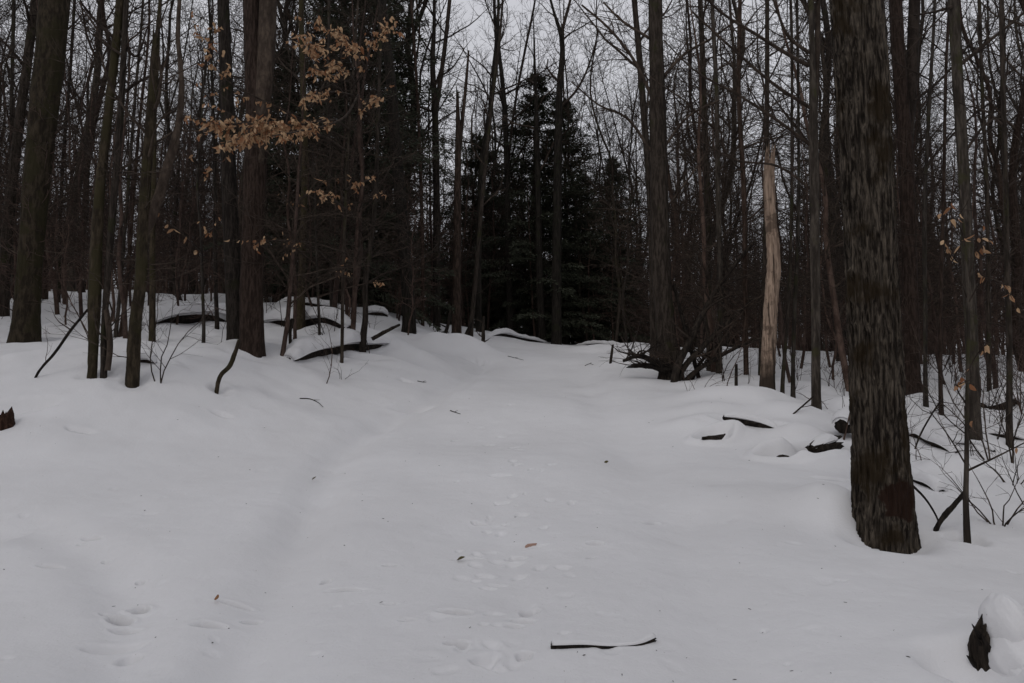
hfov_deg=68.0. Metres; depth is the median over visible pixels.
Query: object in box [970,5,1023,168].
bare tree
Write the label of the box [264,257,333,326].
bare shoot
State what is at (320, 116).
hemlock tree
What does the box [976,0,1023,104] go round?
bare tree
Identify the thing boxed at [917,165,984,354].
understory tree
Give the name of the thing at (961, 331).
understory tree
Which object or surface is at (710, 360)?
fallen branch
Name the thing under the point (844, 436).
bare shoot
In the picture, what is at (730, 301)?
understory tree
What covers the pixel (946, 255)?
understory tree
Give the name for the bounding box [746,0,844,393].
bare tree
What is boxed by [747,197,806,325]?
understory tree
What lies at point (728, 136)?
bare tree
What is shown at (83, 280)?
bare shoot
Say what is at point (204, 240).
understory tree
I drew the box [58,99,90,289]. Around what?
bare tree
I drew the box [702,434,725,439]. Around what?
fallen log
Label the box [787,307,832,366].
bare shoot
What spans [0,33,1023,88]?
surrounding woods
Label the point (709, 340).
fallen branch
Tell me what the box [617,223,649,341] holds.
understory tree
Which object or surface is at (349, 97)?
bare tree
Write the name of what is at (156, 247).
understory tree
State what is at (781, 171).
bare tree
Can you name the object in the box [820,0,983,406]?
bare tree
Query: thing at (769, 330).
dead snag
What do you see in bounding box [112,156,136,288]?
understory tree
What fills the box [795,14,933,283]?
bare tree
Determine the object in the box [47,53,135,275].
understory tree
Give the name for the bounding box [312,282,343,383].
bare shoot
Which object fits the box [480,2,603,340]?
bare tree
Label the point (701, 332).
understory tree
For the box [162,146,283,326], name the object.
understory tree
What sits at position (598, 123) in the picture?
bare tree
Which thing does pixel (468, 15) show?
sky
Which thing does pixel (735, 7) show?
bare tree
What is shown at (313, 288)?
understory tree
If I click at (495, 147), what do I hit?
bare tree
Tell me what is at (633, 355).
fallen branch
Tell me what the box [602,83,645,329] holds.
bare tree
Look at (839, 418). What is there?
fallen log
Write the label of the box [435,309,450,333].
broken stub
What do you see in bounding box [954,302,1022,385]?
bare shoot
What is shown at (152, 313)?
bare tree
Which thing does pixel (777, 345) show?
understory tree
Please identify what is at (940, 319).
bare tree
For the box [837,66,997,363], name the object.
understory tree
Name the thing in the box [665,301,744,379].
fallen branch
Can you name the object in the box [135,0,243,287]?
bare tree
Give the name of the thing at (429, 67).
bare tree
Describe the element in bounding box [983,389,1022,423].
bare shoot
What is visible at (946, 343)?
bare shoot
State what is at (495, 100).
bare tree
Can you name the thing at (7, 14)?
bare tree
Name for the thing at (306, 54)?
bare tree
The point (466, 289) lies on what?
understory tree
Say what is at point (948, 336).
bare shoot
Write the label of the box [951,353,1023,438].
bare shoot
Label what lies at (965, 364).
bare shoot
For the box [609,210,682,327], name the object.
understory tree
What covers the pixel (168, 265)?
understory tree
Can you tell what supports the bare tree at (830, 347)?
on the snow ground
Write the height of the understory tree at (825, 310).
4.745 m
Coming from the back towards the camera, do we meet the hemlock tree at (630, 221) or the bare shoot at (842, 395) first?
the hemlock tree at (630, 221)
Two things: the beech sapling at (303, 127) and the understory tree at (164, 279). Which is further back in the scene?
the understory tree at (164, 279)
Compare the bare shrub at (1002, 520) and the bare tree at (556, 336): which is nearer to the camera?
the bare shrub at (1002, 520)
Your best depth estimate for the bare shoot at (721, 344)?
13.25 m
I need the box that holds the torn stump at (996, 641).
[966,593,1023,676]
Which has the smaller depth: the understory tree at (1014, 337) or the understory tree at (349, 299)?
the understory tree at (1014, 337)
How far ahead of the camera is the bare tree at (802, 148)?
36.66 m
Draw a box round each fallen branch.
[598,327,701,374]
[610,301,678,379]
[636,280,719,377]
[657,307,791,380]
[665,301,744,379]
[666,239,784,382]
[678,263,780,380]
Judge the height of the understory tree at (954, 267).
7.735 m
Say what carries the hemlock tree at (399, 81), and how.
on the snow ground
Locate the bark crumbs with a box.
[3,347,1006,681]
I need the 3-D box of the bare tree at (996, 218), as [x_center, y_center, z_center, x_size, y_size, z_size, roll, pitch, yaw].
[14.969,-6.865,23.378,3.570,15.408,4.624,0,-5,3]
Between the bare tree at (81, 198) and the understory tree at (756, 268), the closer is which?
the understory tree at (756, 268)
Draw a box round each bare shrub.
[910,441,1023,526]
[952,426,1023,484]
[980,422,1023,504]
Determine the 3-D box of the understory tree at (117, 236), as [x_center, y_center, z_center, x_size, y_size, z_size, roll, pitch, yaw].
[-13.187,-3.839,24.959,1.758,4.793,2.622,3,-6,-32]
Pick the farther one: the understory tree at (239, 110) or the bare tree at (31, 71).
the bare tree at (31, 71)
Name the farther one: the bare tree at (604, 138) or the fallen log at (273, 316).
the bare tree at (604, 138)
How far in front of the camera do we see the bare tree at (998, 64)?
37.10 m
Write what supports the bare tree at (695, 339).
on the snow ground
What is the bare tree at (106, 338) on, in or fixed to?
on the snow ground
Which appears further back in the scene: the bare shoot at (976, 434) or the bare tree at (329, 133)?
the bare tree at (329, 133)
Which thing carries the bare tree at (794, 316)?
on the snow ground
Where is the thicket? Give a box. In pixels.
[0,52,1023,354]
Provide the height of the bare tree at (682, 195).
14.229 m
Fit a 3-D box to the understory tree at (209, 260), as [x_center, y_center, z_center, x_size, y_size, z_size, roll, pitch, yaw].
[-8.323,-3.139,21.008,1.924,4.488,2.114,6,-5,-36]
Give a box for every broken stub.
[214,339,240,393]
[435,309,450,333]
[465,322,472,334]
[476,316,489,341]
[609,344,613,363]
[734,364,737,385]
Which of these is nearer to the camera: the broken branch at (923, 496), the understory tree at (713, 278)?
the broken branch at (923, 496)
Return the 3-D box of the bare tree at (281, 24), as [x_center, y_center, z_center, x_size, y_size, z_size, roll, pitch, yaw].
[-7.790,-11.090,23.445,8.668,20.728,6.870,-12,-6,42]
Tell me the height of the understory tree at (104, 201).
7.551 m
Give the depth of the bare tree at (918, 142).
31.00 m
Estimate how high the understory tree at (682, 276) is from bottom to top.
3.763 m
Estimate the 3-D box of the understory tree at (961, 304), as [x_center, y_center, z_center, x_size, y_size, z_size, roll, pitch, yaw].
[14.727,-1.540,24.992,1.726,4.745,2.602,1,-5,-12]
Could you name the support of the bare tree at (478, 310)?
on the snow ground
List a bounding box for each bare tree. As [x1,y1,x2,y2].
[0,0,19,109]
[0,0,25,211]
[0,0,29,85]
[0,0,29,173]
[0,0,54,297]
[0,0,78,229]
[0,0,80,316]
[0,0,95,298]
[0,0,111,235]
[0,1,29,72]
[0,2,75,201]
[0,3,26,167]
[2,0,203,291]
[3,0,236,387]
[6,0,69,342]
[9,0,98,302]
[22,0,212,378]
[23,0,182,291]
[23,8,111,286]
[51,0,169,292]
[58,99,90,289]
[67,0,226,378]
[68,0,244,300]
[84,0,207,337]
[87,0,242,336]
[90,20,187,291]
[112,44,207,220]
[113,0,216,341]
[127,0,240,293]
[128,0,242,293]
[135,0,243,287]
[139,0,269,293]
[140,1,218,287]
[152,0,372,301]
[159,28,220,293]
[160,0,319,302]
[161,0,343,303]
[165,43,235,229]
[168,29,241,280]
[169,74,241,245]
[182,0,309,293]
[184,0,244,329]
[200,0,354,301]
[213,0,366,329]
[217,0,240,339]
[222,5,330,298]
[239,0,276,357]
[275,0,381,200]
[279,0,420,218]
[298,1,375,306]
[305,1,381,245]
[319,0,440,351]
[353,0,491,315]
[360,0,471,306]
[364,0,457,179]
[379,0,416,333]
[384,0,459,326]
[395,0,495,326]
[427,0,529,329]
[433,0,529,336]
[436,0,574,331]
[440,47,525,324]
[443,6,535,328]
[471,0,578,335]
[479,0,579,329]
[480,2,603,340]
[483,73,545,328]
[493,0,632,340]
[517,36,611,344]
[525,0,620,344]
[544,24,649,341]
[547,0,682,341]
[549,93,614,241]
[550,0,705,357]
[559,0,762,379]
[565,2,679,342]
[572,81,639,275]
[581,0,762,319]
[597,48,687,341]
[599,72,686,337]
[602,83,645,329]
[611,65,672,335]
[617,0,821,409]
[619,0,784,346]
[626,0,806,343]
[629,0,780,372]
[635,61,756,339]
[637,11,737,343]
[647,0,787,346]
[667,0,757,370]
[667,73,712,343]
[668,8,763,335]
[669,76,714,331]
[672,43,760,345]
[680,69,796,346]
[680,77,762,341]
[681,0,829,374]
[681,56,779,343]
[691,0,807,347]
[704,0,829,375]
[714,0,901,397]
[723,25,845,345]
[741,0,920,353]
[742,0,964,336]
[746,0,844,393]
[758,9,893,351]
[760,0,951,288]
[763,0,907,360]
[775,3,844,350]
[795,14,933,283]
[801,0,953,220]
[802,3,971,285]
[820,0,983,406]
[829,0,921,553]
[885,0,998,285]
[885,1,951,270]
[886,0,1021,415]
[886,0,1023,440]
[888,0,1023,288]
[889,0,1023,394]
[892,0,1023,345]
[899,0,1023,447]
[919,1,1023,345]
[920,0,1023,313]
[920,0,1023,391]
[921,0,1023,315]
[936,0,1023,371]
[963,0,1023,243]
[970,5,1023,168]
[972,1,1023,190]
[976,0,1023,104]
[979,52,1023,244]
[987,29,1023,191]
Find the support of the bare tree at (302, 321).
on the snow ground
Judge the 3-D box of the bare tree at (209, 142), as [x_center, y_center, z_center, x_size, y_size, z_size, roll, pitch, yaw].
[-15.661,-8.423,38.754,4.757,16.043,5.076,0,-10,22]
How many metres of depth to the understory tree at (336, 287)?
17.45 m
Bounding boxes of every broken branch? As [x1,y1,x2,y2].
[371,324,399,340]
[791,390,832,413]
[914,397,985,448]
[914,486,937,520]
[933,491,962,531]
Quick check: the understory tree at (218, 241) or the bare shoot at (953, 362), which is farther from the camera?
the understory tree at (218, 241)
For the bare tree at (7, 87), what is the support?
on the snow ground
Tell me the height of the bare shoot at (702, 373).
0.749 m
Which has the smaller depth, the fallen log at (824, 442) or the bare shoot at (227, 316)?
the fallen log at (824, 442)
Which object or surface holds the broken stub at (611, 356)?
on the snow ground
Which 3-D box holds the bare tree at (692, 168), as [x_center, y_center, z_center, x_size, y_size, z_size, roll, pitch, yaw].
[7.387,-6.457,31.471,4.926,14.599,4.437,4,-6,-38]
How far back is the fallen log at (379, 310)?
19.63 m
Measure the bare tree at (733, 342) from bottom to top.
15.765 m
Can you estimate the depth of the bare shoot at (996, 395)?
10.93 m
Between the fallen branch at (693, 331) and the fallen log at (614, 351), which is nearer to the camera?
the fallen branch at (693, 331)
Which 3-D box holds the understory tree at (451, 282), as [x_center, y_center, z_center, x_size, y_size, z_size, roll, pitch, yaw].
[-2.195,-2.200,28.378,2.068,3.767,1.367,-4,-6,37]
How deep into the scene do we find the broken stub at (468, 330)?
18.56 m
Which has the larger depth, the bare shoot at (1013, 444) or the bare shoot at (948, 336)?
the bare shoot at (948, 336)
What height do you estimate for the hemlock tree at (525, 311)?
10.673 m
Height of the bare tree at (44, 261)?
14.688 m
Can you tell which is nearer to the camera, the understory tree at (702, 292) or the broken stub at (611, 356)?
the broken stub at (611, 356)
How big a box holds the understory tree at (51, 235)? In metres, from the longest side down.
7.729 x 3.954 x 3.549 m
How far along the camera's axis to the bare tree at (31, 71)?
30.31 m
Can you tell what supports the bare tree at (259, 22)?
on the snow ground
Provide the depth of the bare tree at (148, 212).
9.94 m
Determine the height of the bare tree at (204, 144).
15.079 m
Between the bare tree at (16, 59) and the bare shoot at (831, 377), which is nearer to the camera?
the bare shoot at (831, 377)
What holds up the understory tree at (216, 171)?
on the snow ground
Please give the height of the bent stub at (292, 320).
0.829 m
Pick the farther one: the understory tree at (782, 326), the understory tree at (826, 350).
the understory tree at (826, 350)
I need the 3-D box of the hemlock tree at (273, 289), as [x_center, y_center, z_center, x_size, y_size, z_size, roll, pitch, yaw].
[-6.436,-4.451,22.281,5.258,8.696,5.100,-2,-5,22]
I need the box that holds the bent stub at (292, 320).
[288,318,294,343]
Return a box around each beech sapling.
[158,14,222,342]
[180,0,403,362]
[274,145,391,334]
[909,189,1023,543]
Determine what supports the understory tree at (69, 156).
on the snow ground
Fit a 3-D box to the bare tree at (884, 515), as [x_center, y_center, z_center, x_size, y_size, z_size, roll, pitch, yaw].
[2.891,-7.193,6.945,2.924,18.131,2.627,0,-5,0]
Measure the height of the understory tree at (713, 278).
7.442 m
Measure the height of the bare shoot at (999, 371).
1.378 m
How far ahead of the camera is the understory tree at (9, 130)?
18.92 m
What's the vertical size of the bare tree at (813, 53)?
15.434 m
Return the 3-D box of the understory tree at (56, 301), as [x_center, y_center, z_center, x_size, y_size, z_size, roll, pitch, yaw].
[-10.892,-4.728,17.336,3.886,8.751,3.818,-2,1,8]
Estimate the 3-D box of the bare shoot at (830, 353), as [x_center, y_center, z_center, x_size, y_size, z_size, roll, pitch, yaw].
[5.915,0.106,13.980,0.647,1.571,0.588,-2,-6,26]
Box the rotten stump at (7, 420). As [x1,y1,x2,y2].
[0,407,15,430]
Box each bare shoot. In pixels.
[30,209,147,333]
[37,270,127,345]
[44,327,51,360]
[123,261,229,382]
[178,253,224,319]
[206,284,241,341]
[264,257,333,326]
[266,279,284,312]
[282,237,348,335]
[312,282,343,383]
[651,351,746,387]
[693,291,758,358]
[698,270,784,381]
[720,290,771,385]
[738,339,756,382]
[777,303,800,366]
[786,363,810,397]
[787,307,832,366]
[790,346,809,379]
[809,364,842,387]
[820,298,907,365]
[823,316,847,386]
[833,347,848,395]
[833,360,913,439]
[837,380,845,409]
[902,282,1022,459]
[904,370,963,424]
[905,370,939,429]
[906,390,932,413]
[909,396,933,460]
[918,382,950,444]
[919,324,964,372]
[920,289,999,375]
[920,338,1002,390]
[927,286,981,370]
[943,326,963,382]
[946,407,989,455]
[949,346,1023,462]
[950,361,1021,421]
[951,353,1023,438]
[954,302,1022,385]
[980,341,1023,396]
[981,329,1020,396]
[981,354,1018,421]
[981,355,1022,404]
[981,383,1017,436]
[982,314,1023,413]
[982,328,1023,409]
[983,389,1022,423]
[988,334,1023,411]
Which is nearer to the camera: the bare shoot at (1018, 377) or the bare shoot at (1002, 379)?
the bare shoot at (1018, 377)
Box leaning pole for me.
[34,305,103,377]
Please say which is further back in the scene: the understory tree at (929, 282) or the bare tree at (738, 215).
the bare tree at (738, 215)
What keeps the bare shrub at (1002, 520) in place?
on the snow ground
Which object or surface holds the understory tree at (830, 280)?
on the snow ground
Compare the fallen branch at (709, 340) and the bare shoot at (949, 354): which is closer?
the fallen branch at (709, 340)
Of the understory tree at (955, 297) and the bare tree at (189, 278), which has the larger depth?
the bare tree at (189, 278)
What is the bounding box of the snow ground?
[0,289,1023,682]
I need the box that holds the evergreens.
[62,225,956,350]
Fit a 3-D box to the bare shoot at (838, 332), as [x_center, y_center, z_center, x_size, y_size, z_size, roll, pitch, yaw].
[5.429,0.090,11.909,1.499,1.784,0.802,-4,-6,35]
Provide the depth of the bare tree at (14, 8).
20.68 m
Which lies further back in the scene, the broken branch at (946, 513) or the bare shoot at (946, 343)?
the bare shoot at (946, 343)
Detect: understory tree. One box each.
[0,0,139,282]
[0,0,148,315]
[0,1,135,314]
[0,3,60,228]
[0,13,31,237]
[0,35,89,285]
[0,37,135,303]
[0,80,106,290]
[0,86,75,299]
[0,106,103,310]
[0,113,20,198]
[0,115,93,292]
[3,175,105,324]
[17,0,219,338]
[18,65,108,298]
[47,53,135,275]
[49,58,177,321]
[57,120,156,288]
[63,138,137,280]
[69,157,134,276]
[72,99,186,306]
[84,167,135,289]
[86,149,156,264]
[103,146,187,292]
[112,96,221,324]
[112,146,198,305]
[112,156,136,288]
[122,89,197,292]
[125,169,170,289]
[130,187,180,277]
[133,193,193,293]
[135,74,238,295]
[148,166,185,293]
[155,107,223,300]
[157,191,199,293]
[158,55,235,294]
[160,143,222,284]
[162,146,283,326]
[166,177,220,293]
[167,178,217,293]
[169,154,243,293]
[175,145,240,291]
[176,146,223,300]
[179,41,267,255]
[182,1,347,265]
[212,0,392,355]
[216,29,366,339]
[236,0,427,307]
[264,115,358,306]
[265,0,439,318]
[267,0,467,350]
[268,99,337,296]
[278,24,421,315]
[282,157,393,321]
[364,130,451,320]
[364,178,427,294]
[370,109,452,312]
[378,181,445,334]
[379,164,444,318]
[382,74,495,322]
[410,148,472,297]
[425,171,484,294]
[426,193,491,325]
[441,233,475,320]
[443,129,543,329]
[450,156,527,303]
[468,228,503,321]
[476,130,551,329]
[493,159,564,336]
[571,159,646,308]
[582,51,736,351]
[590,0,787,371]
[593,189,649,325]
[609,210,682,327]
[610,143,699,314]
[615,164,693,320]
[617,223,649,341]
[621,203,686,324]
[622,67,793,316]
[632,206,716,345]
[642,129,756,345]
[668,80,761,341]
[672,0,955,391]
[677,174,751,320]
[680,178,751,340]
[687,64,845,382]
[689,234,737,340]
[692,229,742,345]
[721,127,825,314]
[727,102,845,350]
[729,173,807,356]
[729,211,804,328]
[735,109,841,348]
[740,196,784,347]
[740,277,789,347]
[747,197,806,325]
[748,96,845,368]
[754,158,844,349]
[754,172,847,379]
[759,137,845,367]
[780,51,958,319]
[780,154,845,350]
[781,184,844,350]
[782,169,845,343]
[801,282,829,350]
[825,164,944,389]
[836,130,961,318]
[837,60,1001,384]
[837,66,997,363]
[892,95,961,331]
[893,144,954,305]
[898,0,1023,388]
[899,100,1023,372]
[899,126,1002,350]
[899,135,999,363]
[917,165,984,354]
[918,126,1023,317]
[919,143,1023,396]
[919,173,1003,354]
[920,226,962,334]
[921,197,961,343]
[927,196,1023,353]
[932,106,1023,355]
[936,213,1019,359]
[943,162,1023,367]
[943,226,1005,346]
[946,229,1004,337]
[949,156,1003,354]
[978,256,1011,350]
[991,195,1023,329]
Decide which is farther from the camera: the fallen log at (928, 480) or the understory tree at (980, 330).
the understory tree at (980, 330)
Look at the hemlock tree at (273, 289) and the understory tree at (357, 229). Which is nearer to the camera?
the understory tree at (357, 229)
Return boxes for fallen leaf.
[525,543,536,547]
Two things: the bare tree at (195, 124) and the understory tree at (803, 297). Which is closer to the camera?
the understory tree at (803, 297)
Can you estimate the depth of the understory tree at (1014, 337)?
12.87 m
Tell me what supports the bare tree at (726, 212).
on the snow ground
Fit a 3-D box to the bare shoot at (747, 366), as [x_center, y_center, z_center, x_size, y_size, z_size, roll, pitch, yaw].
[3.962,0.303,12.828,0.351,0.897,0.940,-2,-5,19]
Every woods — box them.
[0,18,1023,353]
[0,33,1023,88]
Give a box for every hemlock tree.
[203,45,379,306]
[212,0,465,332]
[265,0,387,298]
[311,0,454,324]
[413,133,529,329]
[440,163,549,341]
[461,70,617,341]
[482,97,648,343]
[529,177,645,344]
[561,157,649,344]
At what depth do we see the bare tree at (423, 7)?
26.06 m
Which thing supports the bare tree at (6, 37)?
on the snow ground
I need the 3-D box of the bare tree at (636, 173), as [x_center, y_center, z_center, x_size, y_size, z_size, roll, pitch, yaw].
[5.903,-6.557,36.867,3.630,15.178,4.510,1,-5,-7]
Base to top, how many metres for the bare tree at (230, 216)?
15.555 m
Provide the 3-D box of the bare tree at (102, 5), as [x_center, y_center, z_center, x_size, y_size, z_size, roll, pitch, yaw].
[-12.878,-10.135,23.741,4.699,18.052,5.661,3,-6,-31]
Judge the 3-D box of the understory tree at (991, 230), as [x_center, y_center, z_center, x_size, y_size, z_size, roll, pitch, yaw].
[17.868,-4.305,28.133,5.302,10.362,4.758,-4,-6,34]
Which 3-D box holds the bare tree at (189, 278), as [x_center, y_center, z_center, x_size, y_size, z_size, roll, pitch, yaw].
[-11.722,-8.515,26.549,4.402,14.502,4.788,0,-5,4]
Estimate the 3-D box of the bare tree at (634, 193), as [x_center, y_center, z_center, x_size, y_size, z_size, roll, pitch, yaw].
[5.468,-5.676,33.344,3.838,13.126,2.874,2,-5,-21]
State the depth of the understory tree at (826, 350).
19.14 m
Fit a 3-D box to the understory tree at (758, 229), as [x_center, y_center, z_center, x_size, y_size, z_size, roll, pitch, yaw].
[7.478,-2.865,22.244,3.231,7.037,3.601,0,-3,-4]
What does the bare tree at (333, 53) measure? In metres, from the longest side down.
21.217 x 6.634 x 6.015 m
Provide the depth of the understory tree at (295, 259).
14.32 m
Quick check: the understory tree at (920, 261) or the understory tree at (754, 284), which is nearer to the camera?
the understory tree at (920, 261)
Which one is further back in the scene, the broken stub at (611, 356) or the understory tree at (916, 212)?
the understory tree at (916, 212)
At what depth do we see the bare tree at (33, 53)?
22.64 m
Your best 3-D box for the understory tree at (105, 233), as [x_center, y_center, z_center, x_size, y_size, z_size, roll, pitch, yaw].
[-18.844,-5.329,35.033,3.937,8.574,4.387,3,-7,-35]
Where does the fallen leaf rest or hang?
on the snow ground
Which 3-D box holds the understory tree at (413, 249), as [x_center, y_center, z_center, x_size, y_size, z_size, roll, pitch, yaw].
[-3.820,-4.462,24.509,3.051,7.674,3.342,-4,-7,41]
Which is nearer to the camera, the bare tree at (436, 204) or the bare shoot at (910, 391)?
the bare shoot at (910, 391)
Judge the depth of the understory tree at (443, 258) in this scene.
24.54 m
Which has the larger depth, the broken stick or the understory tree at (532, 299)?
the understory tree at (532, 299)
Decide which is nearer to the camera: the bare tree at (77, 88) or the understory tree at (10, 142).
the understory tree at (10, 142)
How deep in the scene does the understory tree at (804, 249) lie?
30.91 m
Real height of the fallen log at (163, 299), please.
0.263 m
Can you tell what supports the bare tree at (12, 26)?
on the snow ground
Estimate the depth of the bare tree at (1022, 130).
36.74 m
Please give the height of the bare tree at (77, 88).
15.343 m
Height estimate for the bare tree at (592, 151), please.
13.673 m
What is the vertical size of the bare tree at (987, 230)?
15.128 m
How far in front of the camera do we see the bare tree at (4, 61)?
30.43 m
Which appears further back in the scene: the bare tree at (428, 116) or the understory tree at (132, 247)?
the understory tree at (132, 247)
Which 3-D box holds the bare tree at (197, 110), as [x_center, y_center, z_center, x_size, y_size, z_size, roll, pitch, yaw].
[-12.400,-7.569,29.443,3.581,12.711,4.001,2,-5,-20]
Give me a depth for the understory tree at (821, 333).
33.19 m
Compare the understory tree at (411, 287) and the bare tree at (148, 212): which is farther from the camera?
the understory tree at (411, 287)
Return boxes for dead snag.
[432,10,469,333]
[759,144,780,389]
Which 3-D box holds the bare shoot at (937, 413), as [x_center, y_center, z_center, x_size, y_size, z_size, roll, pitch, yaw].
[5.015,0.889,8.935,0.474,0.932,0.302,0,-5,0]
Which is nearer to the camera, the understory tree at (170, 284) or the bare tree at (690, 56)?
the bare tree at (690, 56)
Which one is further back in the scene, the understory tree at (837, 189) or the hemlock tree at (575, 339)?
the hemlock tree at (575, 339)
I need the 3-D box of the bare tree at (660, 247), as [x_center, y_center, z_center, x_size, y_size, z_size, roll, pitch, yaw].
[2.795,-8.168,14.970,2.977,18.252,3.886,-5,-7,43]
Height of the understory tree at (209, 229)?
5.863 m
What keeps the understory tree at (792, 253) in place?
on the snow ground
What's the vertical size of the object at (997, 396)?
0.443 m
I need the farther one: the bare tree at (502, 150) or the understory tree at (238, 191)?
the bare tree at (502, 150)
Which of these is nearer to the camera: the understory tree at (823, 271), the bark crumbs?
the bark crumbs
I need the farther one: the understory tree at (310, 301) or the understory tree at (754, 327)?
the understory tree at (754, 327)
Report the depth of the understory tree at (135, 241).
18.50 m
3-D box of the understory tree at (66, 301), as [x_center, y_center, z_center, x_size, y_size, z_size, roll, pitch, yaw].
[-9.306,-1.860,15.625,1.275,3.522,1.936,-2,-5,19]
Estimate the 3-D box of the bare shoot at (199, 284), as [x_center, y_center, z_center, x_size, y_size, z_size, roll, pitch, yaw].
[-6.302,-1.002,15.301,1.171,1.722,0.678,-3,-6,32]
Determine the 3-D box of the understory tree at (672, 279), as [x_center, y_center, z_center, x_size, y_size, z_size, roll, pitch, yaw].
[3.373,-3.164,17.291,2.965,7.839,3.420,4,-7,-40]
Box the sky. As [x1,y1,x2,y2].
[0,0,1023,354]
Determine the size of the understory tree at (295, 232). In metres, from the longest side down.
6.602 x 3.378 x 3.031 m
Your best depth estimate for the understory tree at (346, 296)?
19.05 m
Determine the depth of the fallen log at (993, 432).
9.98 m
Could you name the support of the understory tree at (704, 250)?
on the snow ground
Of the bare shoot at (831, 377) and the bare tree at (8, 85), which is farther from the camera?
the bare tree at (8, 85)
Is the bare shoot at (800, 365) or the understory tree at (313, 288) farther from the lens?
the understory tree at (313, 288)
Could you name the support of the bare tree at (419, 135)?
on the snow ground
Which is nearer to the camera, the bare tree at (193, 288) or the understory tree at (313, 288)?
the understory tree at (313, 288)
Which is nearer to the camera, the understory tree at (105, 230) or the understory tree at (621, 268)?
the understory tree at (105, 230)
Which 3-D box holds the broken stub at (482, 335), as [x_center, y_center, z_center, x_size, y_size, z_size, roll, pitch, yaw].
[-0.801,-0.174,19.097,0.348,0.955,0.681,5,-7,-43]
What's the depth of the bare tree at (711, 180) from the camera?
39.48 m
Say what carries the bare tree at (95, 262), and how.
on the snow ground
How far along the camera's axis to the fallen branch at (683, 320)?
14.08 m
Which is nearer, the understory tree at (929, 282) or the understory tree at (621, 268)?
the understory tree at (929, 282)
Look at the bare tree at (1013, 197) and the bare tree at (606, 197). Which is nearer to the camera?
the bare tree at (1013, 197)
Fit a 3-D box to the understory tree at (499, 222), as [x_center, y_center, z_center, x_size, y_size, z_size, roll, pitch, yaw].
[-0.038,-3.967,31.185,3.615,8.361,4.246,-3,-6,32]
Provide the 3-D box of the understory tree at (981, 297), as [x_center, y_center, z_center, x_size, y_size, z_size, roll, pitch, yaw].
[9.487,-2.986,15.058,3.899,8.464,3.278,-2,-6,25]
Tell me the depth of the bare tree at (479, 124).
33.87 m
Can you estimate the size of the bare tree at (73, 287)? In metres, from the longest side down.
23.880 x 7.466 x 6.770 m
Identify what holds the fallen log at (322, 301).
on the snow ground
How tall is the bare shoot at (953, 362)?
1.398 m
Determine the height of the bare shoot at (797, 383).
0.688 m
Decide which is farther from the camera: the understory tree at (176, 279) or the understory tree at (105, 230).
the understory tree at (105, 230)
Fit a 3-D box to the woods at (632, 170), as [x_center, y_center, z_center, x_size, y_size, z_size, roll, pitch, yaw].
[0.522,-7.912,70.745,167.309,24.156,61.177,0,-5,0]
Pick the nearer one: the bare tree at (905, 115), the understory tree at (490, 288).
the bare tree at (905, 115)
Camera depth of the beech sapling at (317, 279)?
14.03 m
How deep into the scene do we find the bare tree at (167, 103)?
19.43 m
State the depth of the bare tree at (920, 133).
28.00 m
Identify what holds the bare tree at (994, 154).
on the snow ground
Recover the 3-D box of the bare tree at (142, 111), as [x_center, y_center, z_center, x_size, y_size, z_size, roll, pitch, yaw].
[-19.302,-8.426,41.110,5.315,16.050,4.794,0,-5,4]
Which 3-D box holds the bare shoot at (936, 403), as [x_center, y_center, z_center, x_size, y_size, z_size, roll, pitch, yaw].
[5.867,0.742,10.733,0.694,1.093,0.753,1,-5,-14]
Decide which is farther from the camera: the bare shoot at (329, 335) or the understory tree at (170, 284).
the understory tree at (170, 284)
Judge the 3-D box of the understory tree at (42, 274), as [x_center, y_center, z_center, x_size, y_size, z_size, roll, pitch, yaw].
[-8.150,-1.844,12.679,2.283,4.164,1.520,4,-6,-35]
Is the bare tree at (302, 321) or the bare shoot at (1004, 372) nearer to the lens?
the bare shoot at (1004, 372)
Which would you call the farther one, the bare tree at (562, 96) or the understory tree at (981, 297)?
the bare tree at (562, 96)
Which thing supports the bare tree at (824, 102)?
on the snow ground
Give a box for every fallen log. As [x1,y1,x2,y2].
[141,352,156,362]
[142,300,225,325]
[147,297,175,301]
[264,306,350,328]
[278,295,350,313]
[284,328,390,360]
[362,305,387,316]
[485,328,547,342]
[576,340,624,344]
[606,347,626,353]
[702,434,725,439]
[722,412,777,427]
[805,433,843,452]
[831,405,850,433]
[908,425,960,452]
[911,466,947,491]
[930,429,995,451]
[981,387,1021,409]
[986,429,1023,439]
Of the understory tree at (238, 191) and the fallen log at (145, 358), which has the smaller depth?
the fallen log at (145, 358)
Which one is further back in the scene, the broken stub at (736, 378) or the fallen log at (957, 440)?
the broken stub at (736, 378)
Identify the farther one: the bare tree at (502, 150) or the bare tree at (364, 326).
the bare tree at (502, 150)
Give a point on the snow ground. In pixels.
(144, 523)
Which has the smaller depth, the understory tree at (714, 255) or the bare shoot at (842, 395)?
the bare shoot at (842, 395)
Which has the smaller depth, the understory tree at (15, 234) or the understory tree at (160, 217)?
the understory tree at (15, 234)
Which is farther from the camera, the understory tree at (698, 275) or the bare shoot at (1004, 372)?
the understory tree at (698, 275)
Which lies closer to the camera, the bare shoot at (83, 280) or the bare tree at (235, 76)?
the bare shoot at (83, 280)
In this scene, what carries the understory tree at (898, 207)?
on the snow ground
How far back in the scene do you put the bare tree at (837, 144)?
18.34 m
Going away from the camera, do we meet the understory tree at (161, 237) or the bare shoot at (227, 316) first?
the bare shoot at (227, 316)
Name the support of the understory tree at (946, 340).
on the snow ground
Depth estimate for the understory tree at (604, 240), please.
32.67 m
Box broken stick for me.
[551,633,656,648]
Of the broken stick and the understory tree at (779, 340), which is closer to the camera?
the broken stick
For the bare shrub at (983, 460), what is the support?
on the snow ground

